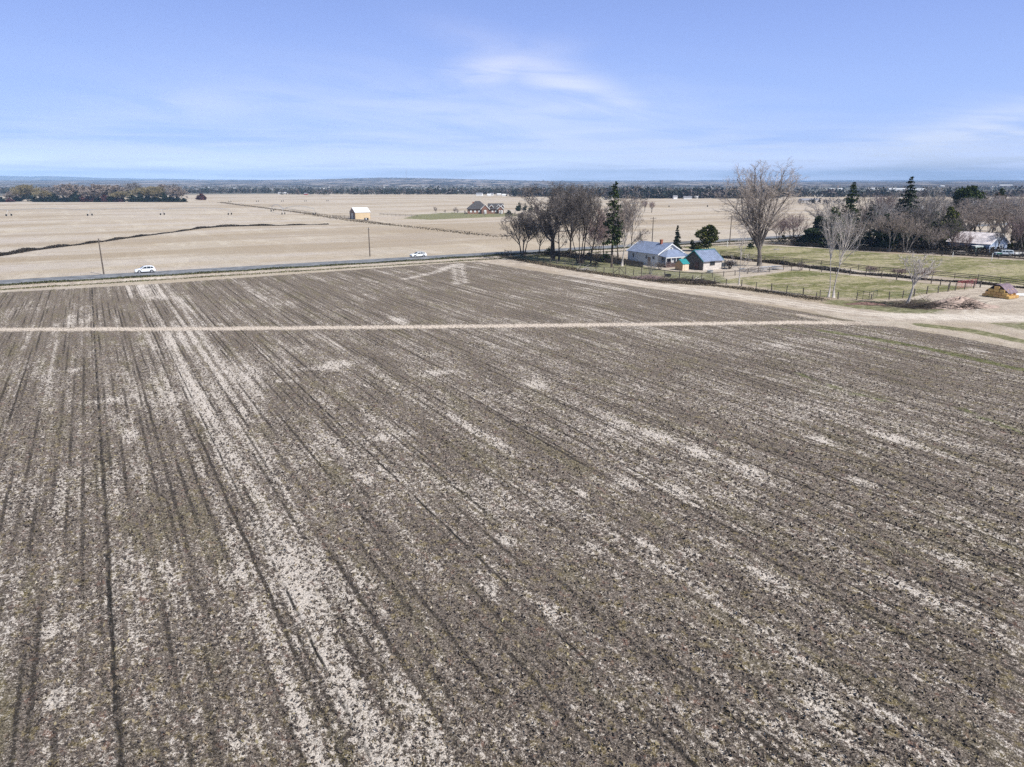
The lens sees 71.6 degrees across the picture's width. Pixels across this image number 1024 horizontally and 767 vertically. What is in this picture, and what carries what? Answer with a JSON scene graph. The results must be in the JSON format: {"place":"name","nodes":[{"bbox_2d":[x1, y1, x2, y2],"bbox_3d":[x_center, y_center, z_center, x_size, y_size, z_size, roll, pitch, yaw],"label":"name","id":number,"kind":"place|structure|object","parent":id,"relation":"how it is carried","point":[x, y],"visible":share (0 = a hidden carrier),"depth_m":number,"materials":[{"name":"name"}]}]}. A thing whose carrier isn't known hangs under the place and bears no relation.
{"place":"outdoors","nodes":[
{"label":"outdoors","id":0,"kind":"place"},
{"bbox_2d":[467,201,504,213],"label":"brick house","id":1,"kind":"structure","parent":0,"point":[477,207],"depth_m":453.04,"materials":[{"name":"brick"}]},
{"bbox_2d":[0,222,1015,283],"bbox_3d":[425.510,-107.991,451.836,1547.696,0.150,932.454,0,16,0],"label":"road","id":2,"kind":"structure","parent":0,"point":[81,277],"depth_m":174.02,"materials":[{"name":"asphalt"}]},
{"bbox_2d":[134,265,155,272],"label":"car","id":3,"kind":"object","parent":2,"relation":"on","point":[149,268],"visible":1,"depth_m":159.89,"materials":[{"name":"white paint"}]},
{"bbox_2d":[0,262,1023,766],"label":"tilled field","id":4,"kind":"structure","parent":0,"point":[436,290],"depth_m":42.86,"materials":[{"name":"soil"}]},
{"bbox_2d":[0,298,1023,766],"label":"field stubble","id":5,"kind":"object","parent":4,"relation":"on","point":[492,704],"visible":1,"depth_m":40.20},
{"bbox_2d":[0,187,1023,349],"bbox_3d":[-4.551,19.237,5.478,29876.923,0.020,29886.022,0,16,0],"label":"dry farmland","id":6,"kind":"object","parent":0,"point":[31,226],"visible":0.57,"depth_m":266.75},
{"bbox_2d":[10,184,40,201],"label":"bare tree","id":7,"kind":"object","parent":6,"relation":"on","point":[22,189],"visible":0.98,"depth_m":718.99,"materials":[{"name":"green plant"}]},
{"bbox_2d":[32,190,51,198],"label":"bare tree","id":8,"kind":"object","parent":6,"relation":"on","point":[43,193],"visible":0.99,"depth_m":702.43,"materials":[{"name":"grey plant"}]},
{"bbox_2d":[52,184,84,196],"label":"bare tree","id":9,"kind":"object","parent":6,"relation":"on","point":[65,190],"visible":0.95,"depth_m":702.05,"materials":[{"name":"grey plant"}]},
{"bbox_2d":[78,184,111,197],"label":"bare tree","id":10,"kind":"object","parent":6,"relation":"on","point":[96,190],"visible":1,"depth_m":700.66,"materials":[{"name":"grey plant"}]},
{"bbox_2d":[105,185,126,196],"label":"bare tree","id":11,"kind":"object","parent":6,"relation":"on","point":[114,188],"visible":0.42,"depth_m":718.10,"materials":[{"name":"grey plant"}]},
{"bbox_2d":[1,207,231,215],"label":"irrigation line","id":12,"kind":"object","parent":6,"relation":"on","point":[100,210],"visible":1,"depth_m":425.91,"materials":[{"name":"metal"}]},
{"bbox_2d":[108,191,133,198],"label":"bare tree","id":13,"kind":"object","parent":6,"relation":"on","point":[123,194],"visible":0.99,"depth_m":702.93,"materials":[{"name":"grey plant"}]},
{"bbox_2d":[120,182,142,195],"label":"bare tree","id":14,"kind":"object","parent":6,"relation":"on","point":[131,186],"visible":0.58,"depth_m":735.62,"materials":[{"name":"grey plant"}]},
{"bbox_2d":[139,186,166,196],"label":"bare tree","id":15,"kind":"object","parent":6,"relation":"on","point":[153,191],"visible":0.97,"depth_m":702.52,"materials":[{"name":"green plant"}]},
{"bbox_2d":[0,223,326,255],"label":"ditch weeds","id":16,"kind":"object","parent":6,"relation":"on","point":[22,250],"visible":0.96,"depth_m":252.82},
{"bbox_2d":[167,187,190,198],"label":"bare tree","id":17,"kind":"object","parent":6,"relation":"on","point":[177,192],"visible":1,"depth_m":703.34,"materials":[{"name":"grey plant"}]},
{"bbox_2d":[349,207,370,218],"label":"tan shed","id":18,"kind":"structure","parent":6,"relation":"on","point":[359,212],"depth_m":389.55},
{"bbox_2d":[218,202,512,236],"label":"lane weeds","id":19,"kind":"object","parent":6,"relation":"on","point":[389,224],"visible":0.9,"depth_m":362.37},
{"bbox_2d":[0,240,777,289],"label":"field edge weeds","id":20,"kind":"object","parent":6,"relation":"on","point":[350,267],"visible":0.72,"depth_m":162.02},
{"bbox_2d":[0,236,800,285],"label":"road verge weeds","id":21,"kind":"object","parent":6,"relation":"on","point":[201,272],"visible":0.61,"depth_m":170.40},
{"bbox_2d":[0,184,1019,189],"bbox_3d":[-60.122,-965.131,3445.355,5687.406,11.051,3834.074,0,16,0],"label":"orchard","id":22,"kind":"object","parent":6,"relation":"on","point":[797,187],"visible":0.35,"depth_m":2159.14,"materials":[{"name":"plant"}]},
{"bbox_2d":[0,185,1023,203],"bbox_3d":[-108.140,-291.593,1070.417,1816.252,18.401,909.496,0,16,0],"label":"wood","id":23,"kind":"object","parent":6,"relation":"on","point":[658,192],"visible":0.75,"depth_m":937.13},
{"bbox_2d":[500,209,542,255],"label":"bare tree","id":24,"kind":"object","parent":6,"relation":"on","point":[523,232],"visible":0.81,"depth_m":195.03,"materials":[{"name":"grey plant"}]},
{"bbox_2d":[516,180,591,259],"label":"bare tree","id":25,"kind":"object","parent":6,"relation":"on","point":[542,215],"visible":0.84,"depth_m":182.29,"materials":[{"name":"brown plant"}]},
{"bbox_2d":[545,200,568,260],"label":"bare tree","id":26,"kind":"object","parent":6,"relation":"on","point":[558,240],"visible":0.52,"depth_m":183.58,"materials":[{"name":"brown plant"}]},
{"bbox_2d":[545,190,592,253],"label":"bare tree","id":27,"kind":"object","parent":6,"relation":"on","point":[570,240],"visible":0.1,"depth_m":192.44,"materials":[{"name":"brown plant"}]},
{"bbox_2d":[550,182,607,263],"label":"bare tree","id":28,"kind":"object","parent":6,"relation":"on","point":[583,211],"visible":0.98,"depth_m":175.14,"materials":[{"name":"brown plant"}]},
{"bbox_2d":[539,250,632,263],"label":"grove undergrowth","id":29,"kind":"object","parent":6,"relation":"on","point":[589,255],"visible":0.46,"depth_m":190.52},
{"bbox_2d":[555,252,624,264],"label":"plank fence","id":30,"kind":"object","parent":6,"relation":"on","point":[593,258],"visible":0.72,"depth_m":184.01,"materials":[{"name":"brown wood"}]},
{"bbox_2d":[584,208,608,263],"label":"bare tree","id":31,"kind":"object","parent":6,"relation":"on","point":[590,234],"visible":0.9,"depth_m":176.98,"materials":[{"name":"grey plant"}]},
{"bbox_2d":[588,217,611,260],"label":"bare tree","id":32,"kind":"object","parent":6,"relation":"on","point":[598,231],"visible":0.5,"depth_m":181.56,"materials":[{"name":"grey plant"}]},
{"bbox_2d":[589,201,618,252],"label":"bare tree","id":33,"kind":"object","parent":6,"relation":"on","point":[604,220],"visible":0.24,"depth_m":185.46,"materials":[{"name":"brown plant"}]},
{"bbox_2d":[601,181,624,267],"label":"fir tree","id":34,"kind":"object","parent":6,"relation":"on","point":[615,239],"visible":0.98,"depth_m":167.72,"materials":[{"name":"green plant"}]},
{"bbox_2d":[608,194,650,265],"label":"bare tree","id":35,"kind":"object","parent":6,"relation":"on","point":[628,225],"visible":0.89,"depth_m":169.94,"materials":[{"name":"white plant"}]},
{"bbox_2d":[626,260,642,266],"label":"plank fence","id":36,"kind":"object","parent":6,"relation":"on","point":[631,263],"visible":0.98,"depth_m":172.96,"materials":[{"name":"brown wood"}]},
{"bbox_2d":[627,186,646,245],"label":"bare tree","id":37,"kind":"object","parent":6,"relation":"on","point":[633,191],"visible":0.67,"depth_m":188.05,"materials":[{"name":"grey plant"}]},
{"bbox_2d":[498,255,829,300],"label":"fence weeds","id":38,"kind":"object","parent":6,"relation":"on","point":[576,269],"visible":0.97,"depth_m":146.25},
{"bbox_2d":[673,225,682,248],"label":"spruce tree","id":39,"kind":"object","parent":6,"relation":"on","point":[677,240],"visible":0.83,"depth_m":216.28,"materials":[{"name":"green plant"}]},
{"bbox_2d":[650,275,706,281],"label":"brush pile","id":40,"kind":"object","parent":6,"relation":"on","point":[685,279],"visible":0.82,"depth_m":147.52,"materials":[{"name":"brown plant"}]},
{"bbox_2d":[515,253,857,299],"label":"post fence","id":41,"kind":"object","parent":6,"relation":"on","point":[701,278],"visible":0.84,"depth_m":145.54,"materials":[{"name":"brown wood"}]},
{"bbox_2d":[683,248,725,269],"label":"white outbuilding","id":42,"kind":"structure","parent":6,"relation":"on","point":[705,259],"depth_m":166.74,"materials":[{"name":"white wood"}]},
{"bbox_2d":[689,278,723,283],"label":"brush pile","id":43,"kind":"object","parent":6,"relation":"on","point":[706,282],"visible":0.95,"depth_m":143.84,"materials":[{"name":"brown plant"}]},
{"bbox_2d":[641,265,820,277],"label":"yard fence","id":44,"kind":"object","parent":6,"relation":"on","point":[791,266],"visible":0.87,"depth_m":158.70,"materials":[{"name":"brown wood"}]},
{"bbox_2d":[730,223,754,284],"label":"sapling","id":45,"kind":"object","parent":6,"relation":"on","point":[743,240],"visible":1,"depth_m":140.89,"materials":[{"name":"white plant"}]},
{"bbox_2d":[733,265,771,272],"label":"branch pile","id":46,"kind":"object","parent":6,"relation":"on","point":[753,270],"visible":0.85,"depth_m":162.77,"materials":[{"name":"white plant"}]},
{"bbox_2d":[709,156,807,265],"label":"cottonwood tree","id":47,"kind":"object","parent":6,"relation":"on","point":[757,218],"visible":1,"depth_m":166.90,"materials":[{"name":"grey plant"}]},
{"bbox_2d":[776,212,812,237],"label":"bare tree","id":48,"kind":"object","parent":6,"relation":"on","point":[798,222],"visible":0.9,"depth_m":235.16,"materials":[{"name":"beige plant"}]},
{"bbox_2d":[791,216,831,245],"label":"juniper tree","id":49,"kind":"object","parent":6,"relation":"on","point":[817,232],"visible":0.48,"depth_m":224.91,"materials":[{"name":"green plant"}]},
{"bbox_2d":[804,196,847,217],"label":"bare tree","id":50,"kind":"object","parent":6,"relation":"on","point":[818,210],"visible":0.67,"depth_m":247.58,"materials":[{"name":"grey plant"}]},
{"bbox_2d":[818,207,846,247],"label":"juniper tree","id":51,"kind":"object","parent":6,"relation":"on","point":[833,211],"visible":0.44,"depth_m":220.65,"materials":[{"name":"green plant"}]},
{"bbox_2d":[841,182,863,233],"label":"spruce tree","id":52,"kind":"object","parent":6,"relation":"on","point":[851,201],"visible":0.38,"depth_m":230.62,"materials":[{"name":"green plant"}]},
{"bbox_2d":[842,218,870,249],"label":"spruce tree","id":53,"kind":"object","parent":6,"relation":"on","point":[865,236],"visible":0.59,"depth_m":214.19,"materials":[{"name":"green plant"}]},
{"bbox_2d":[841,220,874,249],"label":"bare tree","id":54,"kind":"object","parent":6,"relation":"on","point":[860,227],"visible":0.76,"depth_m":212.46,"materials":[{"name":"grey plant"}]},
{"bbox_2d":[847,302,886,304],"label":"dirt mound","id":55,"kind":"object","parent":6,"relation":"on","point":[864,303],"visible":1,"depth_m":119.70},
{"bbox_2d":[845,193,896,221],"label":"bare tree","id":56,"kind":"object","parent":6,"relation":"on","point":[866,209],"visible":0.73,"depth_m":229.07,"materials":[{"name":"grey plant"}]},
{"bbox_2d":[861,205,881,244],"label":"spruce tree","id":57,"kind":"object","parent":6,"relation":"on","point":[872,229],"visible":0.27,"depth_m":218.09,"materials":[{"name":"green plant"}]},
{"bbox_2d":[721,255,1023,288],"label":"ditch bank weeds","id":58,"kind":"object","parent":6,"relation":"on","point":[780,262],"visible":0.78,"depth_m":161.88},
{"bbox_2d":[865,192,896,215],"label":"bare tree","id":59,"kind":"object","parent":6,"relation":"on","point":[888,197],"visible":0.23,"depth_m":252.48,"materials":[{"name":"grey plant"}]},
{"bbox_2d":[861,201,908,233],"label":"bare tree","id":60,"kind":"object","parent":6,"relation":"on","point":[880,210],"visible":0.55,"depth_m":215.36,"materials":[{"name":"grey plant"}]},
{"bbox_2d":[871,213,899,250],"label":"spruce tree","id":61,"kind":"object","parent":6,"relation":"on","point":[879,238],"visible":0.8,"depth_m":210.46,"materials":[{"name":"green plant"}]},
{"bbox_2d":[865,211,911,250],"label":"bare tree","id":62,"kind":"object","parent":6,"relation":"on","point":[882,224],"visible":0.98,"depth_m":207.48,"materials":[{"name":"grey plant"}]},
{"bbox_2d":[775,235,1023,257],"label":"grove litter","id":63,"kind":"object","parent":6,"relation":"on","point":[919,246],"visible":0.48,"depth_m":206.63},
{"bbox_2d":[893,177,920,241],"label":"spruce tree","id":64,"kind":"object","parent":6,"relation":"on","point":[908,197],"visible":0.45,"depth_m":223.27,"materials":[{"name":"green plant"}]},
{"bbox_2d":[893,217,930,252],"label":"bare tree","id":65,"kind":"object","parent":6,"relation":"on","point":[909,227],"visible":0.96,"depth_m":205.26,"materials":[{"name":"grey plant"}]},
{"bbox_2d":[899,250,942,303],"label":"leaning tree","id":66,"kind":"object","parent":6,"relation":"on","point":[920,269],"visible":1,"depth_m":116.84,"materials":[{"name":"white plant"}]},
{"bbox_2d":[911,218,930,242],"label":"spruce tree","id":67,"kind":"object","parent":6,"relation":"on","point":[920,238],"visible":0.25,"depth_m":211.73,"materials":[{"name":"green plant"}]},
{"bbox_2d":[902,184,947,225],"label":"bare tree","id":68,"kind":"object","parent":6,"relation":"on","point":[928,198],"visible":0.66,"depth_m":226.66,"materials":[{"name":"grey plant"}]},
{"bbox_2d":[905,199,944,243],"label":"bare tree","id":69,"kind":"object","parent":6,"relation":"on","point":[921,217],"visible":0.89,"depth_m":208.80,"materials":[{"name":"grey plant"}]},
{"bbox_2d":[912,197,953,220],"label":"bare tree","id":70,"kind":"object","parent":6,"relation":"on","point":[939,208],"visible":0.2,"depth_m":241.46,"materials":[{"name":"grey plant"}]},
{"bbox_2d":[919,226,950,252],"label":"bare tree","id":71,"kind":"object","parent":6,"relation":"on","point":[932,239],"visible":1,"depth_m":203.10,"materials":[{"name":"grey plant"}]},
{"bbox_2d":[931,206,961,246],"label":"cedar tree","id":72,"kind":"object","parent":6,"relation":"on","point":[951,210],"visible":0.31,"depth_m":212.73,"materials":[{"name":"green plant"}]},
{"bbox_2d":[934,215,972,248],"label":"bare tree","id":73,"kind":"object","parent":6,"relation":"on","point":[950,229],"visible":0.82,"depth_m":204.01,"materials":[{"name":"grey plant"}]},
{"bbox_2d":[948,231,975,250],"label":"bare tree","id":74,"kind":"object","parent":6,"relation":"on","point":[964,240],"visible":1,"depth_m":201.31,"materials":[{"name":"grey plant"}]},
{"bbox_2d":[939,203,990,230],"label":"bare tree","id":75,"kind":"object","parent":6,"relation":"on","point":[975,213],"visible":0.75,"depth_m":225.68,"materials":[{"name":"grey plant"}]},
{"bbox_2d":[932,197,999,231],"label":"bare tree","id":76,"kind":"object","parent":6,"relation":"on","point":[971,228],"visible":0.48,"depth_m":234.73,"materials":[{"name":"grey plant"}]},
{"bbox_2d":[951,185,998,226],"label":"pine tree","id":77,"kind":"object","parent":6,"relation":"on","point":[969,192],"visible":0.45,"depth_m":269.13,"materials":[{"name":"green plant"}]},
{"bbox_2d":[946,231,1010,249],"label":"metal barn","id":78,"kind":"structure","parent":6,"relation":"on","point":[987,240],"depth_m":203.91,"materials":[{"name":"white paint"}]},
{"bbox_2d":[962,196,1019,232],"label":"bare tree","id":79,"kind":"object","parent":6,"relation":"on","point":[1001,212],"visible":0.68,"depth_m":229.29,"materials":[{"name":"grey plant"}]},
{"bbox_2d":[969,195,1021,232],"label":"bare tree","id":80,"kind":"object","parent":6,"relation":"on","point":[990,201],"visible":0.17,"depth_m":256.42,"materials":[{"name":"grey plant"}]},
{"bbox_2d":[974,194,1023,234],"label":"bare tree","id":81,"kind":"object","parent":6,"relation":"on","point":[1003,223],"visible":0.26,"depth_m":244.98,"materials":[{"name":"grey plant"}]},
{"bbox_2d":[993,223,1010,246],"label":"bare tree","id":82,"kind":"object","parent":6,"relation":"on","point":[1000,232],"visible":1,"depth_m":200.45,"materials":[{"name":"grey plant"}]},
{"bbox_2d":[996,196,1023,221],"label":"bare tree","id":83,"kind":"object","parent":6,"relation":"on","point":[1018,202],"visible":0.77,"depth_m":210.40,"materials":[{"name":"grey plant"}]},
{"bbox_2d":[996,195,1023,228],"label":"bare tree","id":84,"kind":"object","parent":6,"relation":"on","point":[1004,197],"visible":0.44,"depth_m":229.89,"materials":[{"name":"grey plant"}]},
{"bbox_2d":[1004,217,1023,250],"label":"bare tree","id":85,"kind":"object","parent":6,"relation":"on","point":[1017,238],"visible":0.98,"depth_m":201.30,"materials":[{"name":"grey plant"}]},
{"bbox_2d":[1006,207,1023,246],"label":"bare tree","id":86,"kind":"object","parent":6,"relation":"on","point":[1020,218],"visible":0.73,"depth_m":207.72,"materials":[{"name":"grey plant"}]},
{"bbox_2d":[1007,216,1023,249],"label":"spruce tree","id":87,"kind":"object","parent":6,"relation":"on","point":[1009,245],"visible":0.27,"depth_m":212.87,"materials":[{"name":"green plant"}]},
{"bbox_2d":[0,216,1023,345],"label":"dirt track","id":88,"kind":"structure","parent":0,"point":[1009,311],"depth_m":124.80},
{"bbox_2d":[530,217,553,253],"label":"bare tree","id":89,"kind":"object","parent":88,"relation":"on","point":[541,239],"visible":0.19,"depth_m":200.81,"materials":[{"name":"grey plant"}]},
{"bbox_2d":[632,273,667,279],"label":"brush pile","id":90,"kind":"object","parent":88,"relation":"on","point":[647,276],"visible":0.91,"depth_m":151.21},
{"bbox_2d":[769,216,793,239],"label":"bare tree","id":91,"kind":"object","parent":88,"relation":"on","point":[779,233],"visible":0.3,"depth_m":248.89,"materials":[{"name":"grey plant"}]},
{"bbox_2d":[891,292,984,310],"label":"brush pile","id":92,"kind":"object","parent":88,"relation":"on","point":[920,304],"visible":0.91,"depth_m":116.80,"materials":[{"name":"brown plant"}]},
{"bbox_2d":[927,296,999,309],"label":"dirt mound","id":93,"kind":"object","parent":88,"relation":"on","point":[959,300],"visible":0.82,"depth_m":116.82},
{"bbox_2d":[939,294,991,309],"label":"brush pile","id":94,"kind":"object","parent":93,"relation":"on","point":[971,302],"visible":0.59,"depth_m":116.19,"materials":[{"name":"brown plant"}]},
{"bbox_2d":[0,178,1023,187],"bbox_3d":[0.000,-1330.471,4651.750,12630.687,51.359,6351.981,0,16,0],"label":"hills","id":95,"kind":"structure","parent":0,"point":[391,182],"depth_m":3926.74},
{"bbox_2d":[0,176,1023,181],"bbox_3d":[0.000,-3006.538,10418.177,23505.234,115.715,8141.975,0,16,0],"label":"mountains","id":96,"kind":"structure","parent":0,"point":[40,178],"depth_m":11485.55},
{"bbox_2d":[0,0,1023,180],"label":"sky","id":97,"kind":"structure","parent":0,"point":[530,90],"materials":[{"name":"blue"}]},
{"bbox_2d":[626,239,687,267],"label":"white house","id":98,"kind":"structure","parent":0,"point":[645,252],"depth_m":174.90,"materials":[{"name":"blue metal"}]},
{"bbox_2d":[675,259,689,270],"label":"garden shed","id":99,"kind":"structure","parent":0,"point":[682,264],"depth_m":165.24,"materials":[{"name":"brown wood"}]},
{"bbox_2d":[683,246,1023,298],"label":"pasture","id":100,"kind":"structure","parent":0,"point":[846,286],"depth_m":159.92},
{"bbox_2d":[693,224,719,249],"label":"pine tree","id":101,"kind":"object","parent":100,"relation":"on","point":[704,232],"visible":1,"depth_m":207.92,"materials":[{"name":"green plant"}]},
{"bbox_2d":[820,202,867,297],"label":"birch tree","id":102,"kind":"object","parent":100,"relation":"on","point":[831,245],"visible":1,"depth_m":124.19,"materials":[{"name":"white plant"}]},
{"bbox_2d":[680,241,1023,258],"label":"rail fence","id":103,"kind":"object","parent":100,"relation":"on","point":[795,243],"visible":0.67,"depth_m":205.20,"materials":[{"name":"brown wood"}]},
{"bbox_2d":[720,251,1023,284],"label":"rail fence","id":104,"kind":"object","parent":100,"relation":"on","point":[1000,279],"visible":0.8,"depth_m":162.48,"materials":[{"name":"brown wood"}]},
{"bbox_2d":[821,266,950,288],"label":"pasture fence","id":105,"kind":"object","parent":100,"relation":"on","point":[890,274],"visible":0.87,"depth_m":152.94,"materials":[{"name":"brown wood"}]},
{"bbox_2d":[889,281,981,299],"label":"post fence","id":106,"kind":"object","parent":100,"relation":"on","point":[938,289],"visible":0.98,"depth_m":132.00,"materials":[{"name":"brown wood"}]},
{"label":"hay bale","id":107,"kind":"object","parent":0,"visible":0},
{"bbox_2d":[985,283,1017,293],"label":"tarp","id":108,"kind":"object","parent":107,"relation":"on","point":[1008,287],"visible":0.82,"depth_m":126.33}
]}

